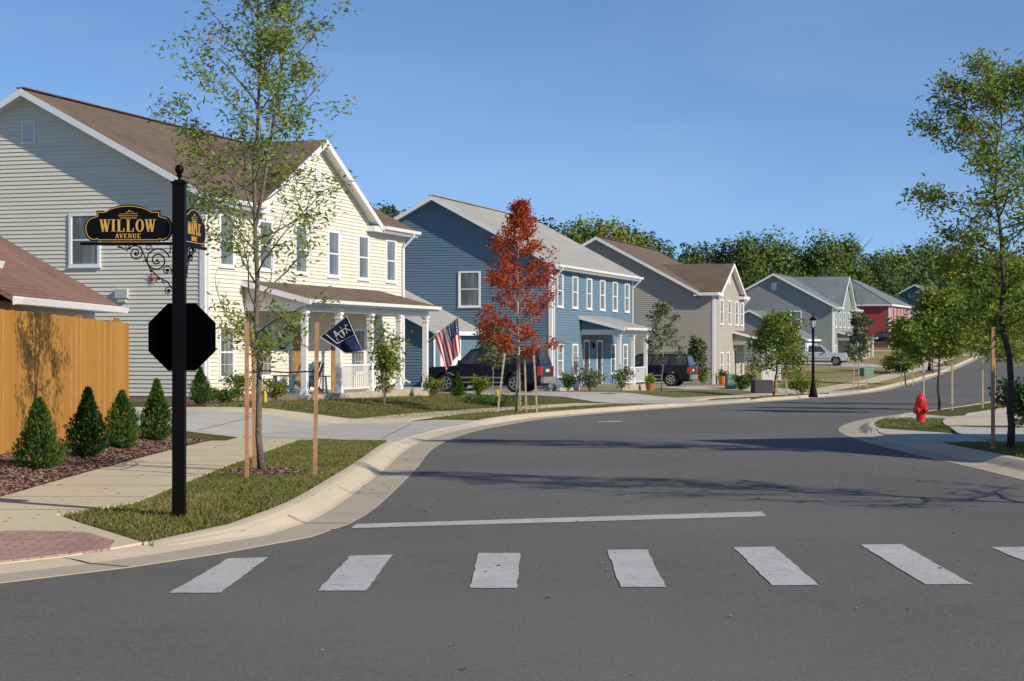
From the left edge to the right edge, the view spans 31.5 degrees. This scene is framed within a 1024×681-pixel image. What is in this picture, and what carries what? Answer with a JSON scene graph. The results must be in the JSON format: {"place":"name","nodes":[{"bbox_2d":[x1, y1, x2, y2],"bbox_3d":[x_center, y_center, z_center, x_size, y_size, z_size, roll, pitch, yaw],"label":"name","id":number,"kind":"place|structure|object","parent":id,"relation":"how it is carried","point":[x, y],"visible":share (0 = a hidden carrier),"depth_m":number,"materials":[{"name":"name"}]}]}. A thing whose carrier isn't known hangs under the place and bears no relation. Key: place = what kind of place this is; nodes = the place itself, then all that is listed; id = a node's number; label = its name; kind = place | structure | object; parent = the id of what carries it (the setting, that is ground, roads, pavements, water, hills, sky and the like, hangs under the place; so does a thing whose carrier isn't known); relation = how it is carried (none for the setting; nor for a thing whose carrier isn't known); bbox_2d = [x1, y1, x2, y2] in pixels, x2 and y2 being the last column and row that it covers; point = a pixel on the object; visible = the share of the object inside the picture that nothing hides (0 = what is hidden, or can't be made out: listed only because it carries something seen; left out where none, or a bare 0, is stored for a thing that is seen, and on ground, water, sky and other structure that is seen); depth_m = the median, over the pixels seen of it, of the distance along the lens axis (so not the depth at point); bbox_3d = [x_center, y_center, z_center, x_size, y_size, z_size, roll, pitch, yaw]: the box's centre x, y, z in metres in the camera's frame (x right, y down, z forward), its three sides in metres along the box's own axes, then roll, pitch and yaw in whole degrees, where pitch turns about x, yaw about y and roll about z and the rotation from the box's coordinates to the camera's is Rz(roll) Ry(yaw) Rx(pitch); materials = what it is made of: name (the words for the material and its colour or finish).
{"place":"outdoors","nodes":[
{"label":"outdoors","id":0,"kind":"place"},
{"bbox_2d":[0,236,128,318],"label":"garage","id":1,"kind":"structure","parent":0,"point":[29,282],"depth_m":31.94,"materials":[{"name":"brown"}]},
{"bbox_2d":[0,437,310,563],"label":"pavement","id":2,"kind":"structure","parent":0,"point":[134,480],"depth_m":19.34,"materials":[{"name":"concrete"}]},
{"bbox_2d":[0,530,113,561],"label":"tactile brick paving","id":3,"kind":"structure","parent":2,"relation":"on","point":[17,545],"depth_m":14.36,"materials":[{"name":"brick"}]},
{"bbox_2d":[134,407,413,423],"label":"pavement","id":4,"kind":"structure","parent":0,"point":[298,415],"depth_m":44.18,"materials":[{"name":"concrete"}]},
{"bbox_2d":[133,411,476,441],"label":"driveway","id":5,"kind":"structure","parent":0,"point":[272,426],"depth_m":38.58,"materials":[{"name":"concrete"}]},
{"bbox_2d":[22,333,999,541],"bbox_3d":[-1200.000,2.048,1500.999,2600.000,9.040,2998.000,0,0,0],"label":"lawn","id":6,"kind":"structure","parent":0,"point":[832,376],"depth_m":75.23,"materials":[{"name":"plant"}]},
{"bbox_2d":[0,309,128,454],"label":"wooden fence","id":7,"kind":"object","parent":6,"relation":"on","point":[57,363],"visible":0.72,"depth_m":25.59,"materials":[{"name":"brown wood"}]},
{"bbox_2d":[0,430,211,496],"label":"mulch bed","id":8,"kind":"object","parent":6,"relation":"on","point":[94,468],"visible":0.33,"depth_m":21.91,"materials":[{"name":"wood"}]},
{"bbox_2d":[6,396,71,468],"bbox_3d":[-5.648,1.123,21.700,0.730,0.934,0.677,0,0,44],"label":"arborvitae","id":9,"kind":"object","parent":8,"relation":"on","point":[39,409],"visible":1,"depth_m":21.61,"materials":[{"name":"green plant"}]},
{"bbox_2d":[60,386,113,457],"bbox_3d":[-5.672,1.101,24.171,0.706,1.018,0.571,0,0,-29],"label":"arborvitae","id":10,"kind":"object","parent":8,"relation":"on","point":[90,428],"visible":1,"depth_m":24.11,"materials":[{"name":"green plant"}]},
{"bbox_2d":[104,389,141,447],"bbox_3d":[-5.716,1.169,26.598,0.579,0.926,0.707,0,0,8],"label":"arborvitae","id":11,"kind":"object","parent":8,"relation":"on","point":[118,416],"visible":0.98,"depth_m":26.52,"materials":[{"name":"green plant"}]},
{"bbox_2d":[138,378,171,440],"bbox_3d":[-5.715,1.128,29.191,0.687,1.082,0.544,0,0,-28],"label":"arborvitae","id":12,"kind":"object","parent":8,"relation":"on","point":[150,425],"visible":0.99,"depth_m":29.10,"materials":[{"name":"green plant"}]},
{"bbox_2d":[80,164,215,516],"bbox_3d":[-3.152,0.051,16.520,1.335,3.275,0.778,0,0,-42],"label":"street sign","id":13,"kind":"object","parent":6,"relation":"on","point":[181,336],"visible":1,"depth_m":16.35,"materials":[{"name":"black metal"}]},
{"bbox_2d":[0,87,441,401],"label":"cream house","id":14,"kind":"structure","parent":6,"relation":"on","point":[69,167],"depth_m":54.12,"materials":[{"name":"plastic"}]},
{"bbox_2d":[67,213,101,267],"bbox_3d":[-12.561,-2.938,53.306,1.100,1.615,0.105,0,0,17],"label":"window","id":15,"kind":"structure","parent":14,"relation":"in","point":[80,256],"depth_m":53.33,"materials":[{"name":"glass"}]},
{"bbox_2d":[218,325,234,379],"bbox_3d":[-8.420,0.362,53.529,0.105,1.615,1.100,0,0,17],"label":"window","id":16,"kind":"structure","parent":14,"relation":"in","point":[226,363],"depth_m":53.45,"materials":[{"name":"white plastic"}]},
{"bbox_2d":[218,212,236,268],"bbox_3d":[-8.420,-2.938,53.538,0.105,1.615,1.100,0,0,17],"label":"window","id":17,"kind":"structure","parent":14,"relation":"in","point":[228,262],"depth_m":53.38,"materials":[{"name":"white plastic"}]},
{"bbox_2d":[258,219,274,272],"bbox_3d":[-7.625,-2.931,56.139,0.105,1.615,1.100,0,0,17],"label":"window","id":18,"kind":"structure","parent":14,"relation":"in","point":[268,261],"depth_m":56.19,"materials":[{"name":"white plastic"}]},
{"bbox_2d":[259,326,273,378],"bbox_3d":[-7.625,0.369,56.130,0.105,1.615,1.100,0,0,17],"label":"window","id":19,"kind":"structure","parent":14,"relation":"in","point":[266,366],"depth_m":56.25,"materials":[{"name":"white plastic"}]},
{"bbox_2d":[292,324,300,389],"bbox_3d":[-6.899,0.558,58.449,0.100,2.180,0.920,0,0,17],"label":"door","id":20,"kind":"structure","parent":14,"relation":"in","point":[296,356],"depth_m":58.37,"materials":[{"name":"orange"}]},
{"bbox_2d":[294,224,308,275],"bbox_3d":[-6.830,-2.924,58.740,0.105,1.615,1.100,0,0,17],"label":"window","id":21,"kind":"structure","parent":14,"relation":"in","point":[303,270],"depth_m":58.69,"materials":[{"name":"white plastic"}]},
{"bbox_2d":[327,229,340,278],"bbox_3d":[-6.034,-2.917,61.341,0.105,1.615,1.100,0,0,17],"label":"window","id":22,"kind":"structure","parent":14,"relation":"in","point":[333,238],"depth_m":61.32,"materials":[{"name":"white plastic"}]},
{"bbox_2d":[307,315,363,353],"bbox_3d":[-5.257,-0.186,54.059,1.788,1.156,0.264,0,0,16],"label":"navy flag","id":23,"kind":"object","parent":14,"relation":"attached to","point":[341,335],"visible":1,"depth_m":53.95,"materials":[{"name":"blue fabric"}]},
{"bbox_2d":[353,328,365,374],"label":"window","id":24,"kind":"structure","parent":14,"relation":"in","point":[359,358],"depth_m":63.74,"materials":[{"name":"white plastic"}]},
{"bbox_2d":[357,234,370,280],"bbox_3d":[-5.238,-2.910,63.942,0.105,1.615,1.100,0,0,17],"label":"window","id":25,"kind":"structure","parent":14,"relation":"in","point":[363,241],"depth_m":63.94,"materials":[{"name":"white plastic"}]},
{"bbox_2d":[385,239,397,283],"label":"window","id":26,"kind":"structure","parent":14,"relation":"in","point":[391,245],"depth_m":66.60,"materials":[{"name":"white plastic"}]},
{"bbox_2d":[427,316,459,369],"bbox_3d":[-2.425,0.112,64.285,1.223,1.949,0.152,0,0,18],"label":"national flag","id":27,"kind":"object","parent":14,"relation":"attached to","point":[447,337],"visible":1,"depth_m":64.20,"materials":[{"name":"multicoloured fabric"}]},
{"bbox_2d":[136,400,308,405],"bbox_3d":[-7.966,1.744,50.882,3.391,0.087,8.093,0,0,6],"label":"planting bed","id":28,"kind":"object","parent":6,"relation":"on","point":[194,403],"visible":0.39,"depth_m":49.82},
{"bbox_2d":[188,366,212,403],"bbox_3d":[-8.338,1.214,48.598,0.597,1.083,0.793,0,0,24],"label":"arborvitae","id":29,"kind":"object","parent":28,"relation":"on","point":[200,380],"visible":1,"depth_m":48.50,"materials":[{"name":"green plant"}]},
{"bbox_2d":[219,370,251,401],"bbox_3d":[-7.678,1.305,51.105,1.109,0.961,1.000,0,0,35],"label":"garden shrub","id":30,"kind":"object","parent":28,"relation":"on","point":[238,380],"visible":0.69,"depth_m":51.07,"materials":[{"name":"green plant"}]},
{"bbox_2d":[262,376,291,400],"bbox_3d":[-6.910,1.408,52.557,1.002,0.796,0.908,0,0,-22],"label":"garden shrub","id":31,"kind":"object","parent":28,"relation":"on","point":[278,389],"visible":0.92,"depth_m":52.51,"materials":[{"name":"green plant"}]},
{"bbox_2d":[60,438,386,545],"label":"grass","id":32,"kind":"structure","parent":6,"relation":"on","point":[343,452],"depth_m":18.74,"materials":[{"name":"plant"}]},
{"bbox_2d":[251,324,256,466],"bbox_3d":[-3.191,0.759,22.559,0.073,1.930,0.749,0,0,-11],"label":"tree stake","id":33,"kind":"object","parent":32,"relation":"on","point":[253,369],"visible":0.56,"depth_m":22.88,"materials":[{"name":"brown wood"}]},
{"bbox_2d":[245,322,259,477],"bbox_3d":[-3.100,0.748,21.687,0.045,1.930,1.023,0,0,0],"label":"tree stake","id":34,"kind":"object","parent":6,"relation":"on","point":[247,371],"visible":0.88,"depth_m":21.18,"materials":[{"name":"brown wood"}]},
{"bbox_2d":[144,0,362,469],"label":"oak tree","id":35,"kind":"object","parent":6,"relation":"on","point":[275,35],"visible":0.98,"depth_m":22.18,"materials":[{"name":"green plant"}]},
{"bbox_2d":[261,322,318,475],"bbox_3d":[-2.702,0.750,21.822,1.080,1.931,0.083,0,0,41],"label":"tree stake","id":36,"kind":"object","parent":6,"relation":"on","point":[315,371],"visible":0.88,"depth_m":21.48,"materials":[{"name":"brown wood"}]},
{"bbox_2d":[207,395,546,418],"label":"grass","id":37,"kind":"structure","parent":6,"relation":"on","point":[330,401],"depth_m":52.11,"materials":[{"name":"plant"}]},
{"bbox_2d":[355,306,419,406],"bbox_3d":[-3.742,0.457,52.594,1.698,2.964,1.693,0,0,33],"label":"tree","id":38,"kind":"object","parent":6,"relation":"on","point":[385,364],"visible":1,"depth_m":52.43,"materials":[{"name":"green plant"}]},
{"bbox_2d":[471,321,514,395],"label":"sapling","id":39,"kind":"object","parent":6,"relation":"on","point":[489,349],"visible":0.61,"depth_m":65.84,"materials":[{"name":"plant"}]},
{"bbox_2d":[449,393,541,406],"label":"ground plants","id":40,"kind":"object","parent":6,"relation":"on","point":[492,400],"visible":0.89,"depth_m":58.53,"materials":[{"name":"green plant"}]},
{"bbox_2d":[473,197,565,411],"bbox_3d":[0.247,-1.009,52.499,2.790,6.285,2.992,0,0,0],"label":"red tree","id":41,"kind":"object","parent":6,"relation":"on","point":[521,209],"visible":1,"depth_m":51.98,"materials":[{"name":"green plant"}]},
{"bbox_2d":[394,195,652,390],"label":"blue house","id":42,"kind":"structure","parent":6,"relation":"on","point":[587,319],"depth_m":85.94,"materials":[{"name":"plastic"}]},
{"bbox_2d":[457,271,480,307],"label":"window","id":43,"kind":"structure","parent":42,"relation":"in","point":[469,282],"depth_m":85.35,"materials":[{"name":"white plastic"}]},
{"bbox_2d":[433,403,650,418],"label":"grass","id":44,"kind":"structure","parent":6,"relation":"on","point":[483,414],"depth_m":52.73,"materials":[{"name":"plant"}]},
{"bbox_2d":[558,211,614,243],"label":"forest tree","id":45,"kind":"object","parent":6,"relation":"on","point":[583,229],"visible":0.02,"depth_m":208.70,"materials":[{"name":"green plant"}]},
{"bbox_2d":[575,363,608,390],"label":"garden shrub","id":46,"kind":"object","parent":6,"relation":"on","point":[590,378],"visible":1,"depth_m":84.10,"materials":[{"name":"green plant"}]},
{"bbox_2d":[578,215,643,245],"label":"forest tree","id":47,"kind":"object","parent":6,"relation":"on","point":[604,231],"visible":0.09,"depth_m":207.34,"materials":[{"name":"green plant"}]},
{"bbox_2d":[603,217,666,253],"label":"forest tree","id":48,"kind":"object","parent":6,"relation":"on","point":[646,240],"visible":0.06,"depth_m":210.95,"materials":[{"name":"green plant"}]},
{"bbox_2d":[645,299,686,390],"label":"sapling","id":49,"kind":"object","parent":6,"relation":"on","point":[656,318],"visible":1,"depth_m":85.38,"materials":[{"name":"plant"}]},
{"bbox_2d":[581,236,780,383],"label":"taupe house","id":50,"kind":"structure","parent":6,"relation":"on","point":[707,303],"depth_m":113.10,"materials":[{"name":"plastic"}]},
{"bbox_2d":[687,335,710,385],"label":"sapling","id":51,"kind":"object","parent":6,"relation":"on","point":[698,347],"visible":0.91,"depth_m":107.34,"materials":[{"name":"plant"}]},
{"bbox_2d":[682,239,715,263],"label":"forest tree","id":52,"kind":"object","parent":6,"relation":"on","point":[703,250],"visible":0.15,"depth_m":251.05,"materials":[{"name":"green plant"}]},
{"bbox_2d":[707,236,744,273],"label":"forest tree","id":53,"kind":"object","parent":6,"relation":"on","point":[721,254],"visible":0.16,"depth_m":234.24,"materials":[{"name":"green plant"}]},
{"bbox_2d":[723,231,767,288],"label":"forest tree","id":54,"kind":"object","parent":6,"relation":"on","point":[744,256],"visible":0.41,"depth_m":231.44,"materials":[{"name":"green plant"}]},
{"bbox_2d":[739,261,772,288],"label":"forest tree","id":55,"kind":"object","parent":6,"relation":"on","point":[751,279],"visible":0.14,"depth_m":214.44,"materials":[{"name":"green plant"}]},
{"bbox_2d":[740,225,803,276],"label":"forest tree","id":56,"kind":"object","parent":6,"relation":"on","point":[773,255],"visible":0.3,"depth_m":234.49,"materials":[{"name":"green plant"}]},
{"bbox_2d":[744,308,811,395],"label":"street tree","id":57,"kind":"object","parent":6,"relation":"on","point":[782,328],"visible":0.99,"depth_m":82.25,"materials":[{"name":"green plant"}]},
{"bbox_2d":[769,239,814,275],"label":"forest tree","id":58,"kind":"object","parent":6,"relation":"on","point":[793,269],"visible":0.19,"depth_m":239.01,"materials":[{"name":"green plant"}]},
{"bbox_2d":[776,375,825,393],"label":"garden shrub","id":59,"kind":"object","parent":6,"relation":"on","point":[797,385],"visible":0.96,"depth_m":87.79,"materials":[{"name":"green plant"}]},
{"bbox_2d":[744,273,877,362],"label":"grey house","id":60,"kind":"structure","parent":6,"relation":"on","point":[829,303],"depth_m":176.70,"materials":[{"name":"plastic"}]},
{"bbox_2d":[808,314,817,397],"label":"street lamp","id":61,"kind":"object","parent":6,"relation":"on","point":[813,389],"visible":1,"depth_m":80.94,"materials":[{"name":"black metal"}]},
{"bbox_2d":[796,227,859,280],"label":"forest tree","id":62,"kind":"object","parent":6,"relation":"on","point":[830,253],"visible":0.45,"depth_m":239.04,"materials":[{"name":"green plant"}]},
{"bbox_2d":[825,233,875,283],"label":"forest tree","id":63,"kind":"object","parent":6,"relation":"on","point":[857,247],"visible":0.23,"depth_m":245.25,"materials":[{"name":"green plant"}]},
{"bbox_2d":[841,310,876,389],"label":"street tree","id":64,"kind":"object","parent":6,"relation":"on","point":[859,334],"visible":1,"depth_m":100.24,"materials":[{"name":"green plant"}]},
{"bbox_2d":[850,279,913,347],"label":"red house","id":65,"kind":"structure","parent":6,"relation":"on","point":[877,305],"depth_m":223.34,"materials":[{"name":"plastic"}]},
{"bbox_2d":[863,252,901,298],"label":"forest tree","id":66,"kind":"object","parent":6,"relation":"on","point":[881,277],"visible":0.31,"depth_m":248.96,"materials":[{"name":"green plant"}]},
{"bbox_2d":[862,246,919,293],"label":"forest tree","id":67,"kind":"object","parent":6,"relation":"on","point":[889,261],"visible":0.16,"depth_m":290.50,"materials":[{"name":"green plant"}]},
{"bbox_2d":[881,315,928,384],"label":"street tree","id":68,"kind":"object","parent":6,"relation":"on","point":[891,360],"visible":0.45,"depth_m":116.70,"materials":[{"name":"green plant"}]},
{"bbox_2d":[901,232,956,287],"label":"forest tree","id":69,"kind":"object","parent":6,"relation":"on","point":[925,248],"visible":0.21,"depth_m":293.97,"materials":[{"name":"green plant"}]},
{"bbox_2d":[892,284,971,338],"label":"teal house","id":70,"kind":"structure","parent":6,"relation":"on","point":[903,295],"depth_m":264.55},
{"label":"mulch ring","id":71,"kind":"structure","parent":6,"relation":"on","visible":0},
{"bbox_2d":[225,466,306,473],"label":"mulch chips","id":72,"kind":"object","parent":71,"relation":"on","point":[277,470],"visible":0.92,"depth_m":22.00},
{"bbox_2d":[0,342,1023,680],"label":"road","id":73,"kind":"structure","parent":0,"point":[716,608],"depth_m":12.67,"materials":[{"name":"asphalt"}]},
{"bbox_2d":[170,557,267,592],"bbox_3d":[-2.062,1.672,13.011,0.339,0.001,2.033,0,0,2],"label":"crosswalk marking","id":74,"kind":"object","parent":73,"relation":"on","point":[222,576],"visible":1,"depth_m":12.85,"materials":[{"name":"paint"}]},
{"bbox_2d":[319,555,391,590],"bbox_3d":[-1.117,1.673,13.154,0.335,0.001,2.095,0,0,1],"label":"crosswalk marking","id":75,"kind":"object","parent":73,"relation":"on","point":[358,572],"visible":1,"depth_m":13.02,"materials":[{"name":"paint"}]},
{"bbox_2d":[0,355,983,582],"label":"gutter","id":76,"kind":"object","parent":73,"relation":"on","point":[397,472],"visible":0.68,"depth_m":17.17,"materials":[{"name":"concrete"}]},
{"bbox_2d":[470,553,520,587],"bbox_3d":[-0.111,1.673,13.276,0.356,0.001,2.076,0,0,0],"label":"crosswalk marking","id":77,"kind":"object","parent":73,"relation":"on","point":[505,574],"visible":1,"depth_m":13.19,"materials":[{"name":"paint"}]},
{"bbox_2d":[6,431,1018,674],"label":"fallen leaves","id":78,"kind":"object","parent":73,"relation":"on","point":[464,668],"visible":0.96,"depth_m":19.35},
{"bbox_2d":[352,511,765,527],"bbox_3d":[0.523,1.686,17.050,4.232,0.002,0.469,0,0,-18],"label":"stop line marking","id":79,"kind":"object","parent":73,"relation":"on","point":[628,517],"visible":1,"depth_m":17.07,"materials":[{"name":"paint"}]},
{"bbox_2d":[607,549,665,586],"bbox_3d":[0.911,1.673,13.429,0.350,0.001,2.275,0,0,0],"label":"crosswalk marking","id":80,"kind":"object","parent":73,"relation":"on","point":[634,567],"visible":1,"depth_m":13.31,"materials":[{"name":"paint"}]},
{"bbox_2d":[734,547,817,584],"bbox_3d":[1.955,1.674,13.570,0.363,0.001,2.384,0,0,0],"label":"crosswalk marking","id":81,"kind":"object","parent":73,"relation":"on","point":[773,565],"visible":1,"depth_m":13.43,"materials":[{"name":"paint"}]},
{"bbox_2d":[860,544,971,583],"bbox_3d":[3.023,1.674,13.692,0.378,0.001,2.528,0,0,0],"label":"crosswalk marking","id":82,"kind":"object","parent":73,"relation":"on","point":[919,567],"visible":1,"depth_m":13.55,"materials":[{"name":"paint"}]},
{"bbox_2d":[838,399,1023,480],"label":"gutter","id":83,"kind":"object","parent":73,"relation":"on","point":[850,429],"visible":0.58,"depth_m":29.37,"materials":[{"name":"concrete"}]},
{"bbox_2d":[0,0,1023,276],"label":"sky","id":84,"kind":"structure","parent":0,"point":[690,121],"materials":[{"name":"blue"}]},
{"bbox_2d":[432,391,749,403],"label":"driveway","id":85,"kind":"structure","parent":0,"point":[598,397],"depth_m":72.94,"materials":[{"name":"concrete"}]},
{"bbox_2d":[421,347,555,391],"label":"parked suv","id":86,"kind":"object","parent":85,"relation":"on","point":[467,365],"visible":0.62,"depth_m":76.06,"materials":[{"name":"black paint"}]},
{"bbox_2d":[338,358,950,423],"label":"pavement","id":87,"kind":"structure","parent":0,"point":[408,418],"depth_m":62.06,"materials":[{"name":"concrete"}]},
{"bbox_2d":[654,385,860,393],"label":"driveway","id":88,"kind":"structure","parent":0,"point":[748,389],"depth_m":98.39,"materials":[{"name":"concrete"}]},
{"bbox_2d":[635,353,697,385],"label":"parked suv","id":89,"kind":"object","parent":88,"relation":"on","point":[683,368],"visible":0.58,"depth_m":103.17,"materials":[{"name":"black paint"}]},
{"bbox_2d":[744,362,950,368],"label":"driveway","id":90,"kind":"structure","parent":0,"point":[845,365],"depth_m":161.83,"materials":[{"name":"concrete"}]},
{"bbox_2d":[787,345,849,364],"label":"pickup truck","id":91,"kind":"object","parent":90,"relation":"on","point":[822,353],"visible":0.51,"depth_m":161.45,"materials":[{"name":"silver metal"}]},
{"bbox_2d":[874,401,1023,457],"bbox_3d":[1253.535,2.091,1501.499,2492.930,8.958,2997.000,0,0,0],"label":"lawn","id":92,"kind":"structure","parent":0,"point":[959,411],"depth_m":50.80,"materials":[{"name":"plant"}]},
{"bbox_2d":[669,242,1023,332],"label":"wood","id":93,"kind":"object","parent":92,"relation":"on","point":[912,281],"visible":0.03,"depth_m":275.08,"materials":[{"name":"green plant"}]},
{"bbox_2d":[913,392,928,422],"bbox_3d":[9.585,1.596,42.588,0.367,0.772,0.367,0,0,3],"label":"fire hydrant","id":94,"kind":"object","parent":92,"relation":"on","point":[920,409],"visible":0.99,"depth_m":42.49,"materials":[{"name":"metal"}]},
{"bbox_2d":[882,280,988,409],"bbox_3d":[12.825,0.138,55.077,3.422,4.071,2.949,0,0,0],"label":"street tree","id":95,"kind":"object","parent":92,"relation":"on","point":[930,328],"visible":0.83,"depth_m":54.58,"materials":[{"name":"green plant"}]},
{"bbox_2d":[895,47,1023,448],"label":"oak tree","id":96,"kind":"object","parent":92,"relation":"on","point":[989,95],"visible":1,"depth_m":28.09,"materials":[{"name":"green plant"}]},
{"bbox_2d":[949,250,1023,405],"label":"street tree","id":97,"kind":"object","parent":92,"relation":"on","point":[1014,349],"visible":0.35,"depth_m":58.09,"materials":[{"name":"green plant"}]},
{"bbox_2d":[991,327,1006,448],"bbox_3d":[7.530,0.788,27.940,0.069,1.980,0.872,0,0,32],"label":"tree stake","id":98,"kind":"object","parent":92,"relation":"on","point":[993,355],"visible":0.88,"depth_m":27.57,"materials":[{"name":"brown wood"}]},
{"bbox_2d":[876,425,1023,443],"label":"sidewalk","id":99,"kind":"structure","parent":0,"point":[968,433],"depth_m":35.97,"materials":[{"name":"concrete"}]},
{"bbox_2d":[944,440,1023,457],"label":"grass","id":100,"kind":"structure","parent":99,"relation":"on","point":[999,448],"depth_m":28.40,"materials":[{"name":"plant"}]},
{"bbox_2d":[987,376,1023,426],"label":"hedge","id":101,"kind":"object","parent":99,"relation":"on","point":[1018,399],"visible":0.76,"depth_m":38.30,"materials":[{"name":"green plant"}]},
{"bbox_2d":[881,413,1020,418],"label":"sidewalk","id":102,"kind":"structure","parent":0,"point":[997,415],"depth_m":50.02,"materials":[{"name":"concrete"}]},
{"bbox_2d":[874,417,946,427],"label":"grass","id":103,"kind":"structure","parent":102,"relation":"on","point":[905,422],"depth_m":41.67,"materials":[{"name":"plant"}]},
{"bbox_2d":[943,407,1023,442],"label":"pavement","id":104,"kind":"structure","parent":0,"point":[948,422],"depth_m":42.86,"materials":[{"name":"concrete"}]},
{"bbox_3d":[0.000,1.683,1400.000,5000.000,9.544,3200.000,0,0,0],"label":"ground","id":105,"kind":"structure","parent":0,"visible":0},
{"bbox_2d":[0,340,1018,573],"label":"kerb","id":106,"kind":"structure","parent":105,"relation":"on","point":[306,506],"depth_m":17.93,"materials":[{"name":"concrete"}]},
{"bbox_2d":[857,402,1023,471],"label":"kerb","id":107,"kind":"structure","parent":105,"relation":"on","point":[965,453],"depth_m":28.18,"materials":[{"name":"concrete"}]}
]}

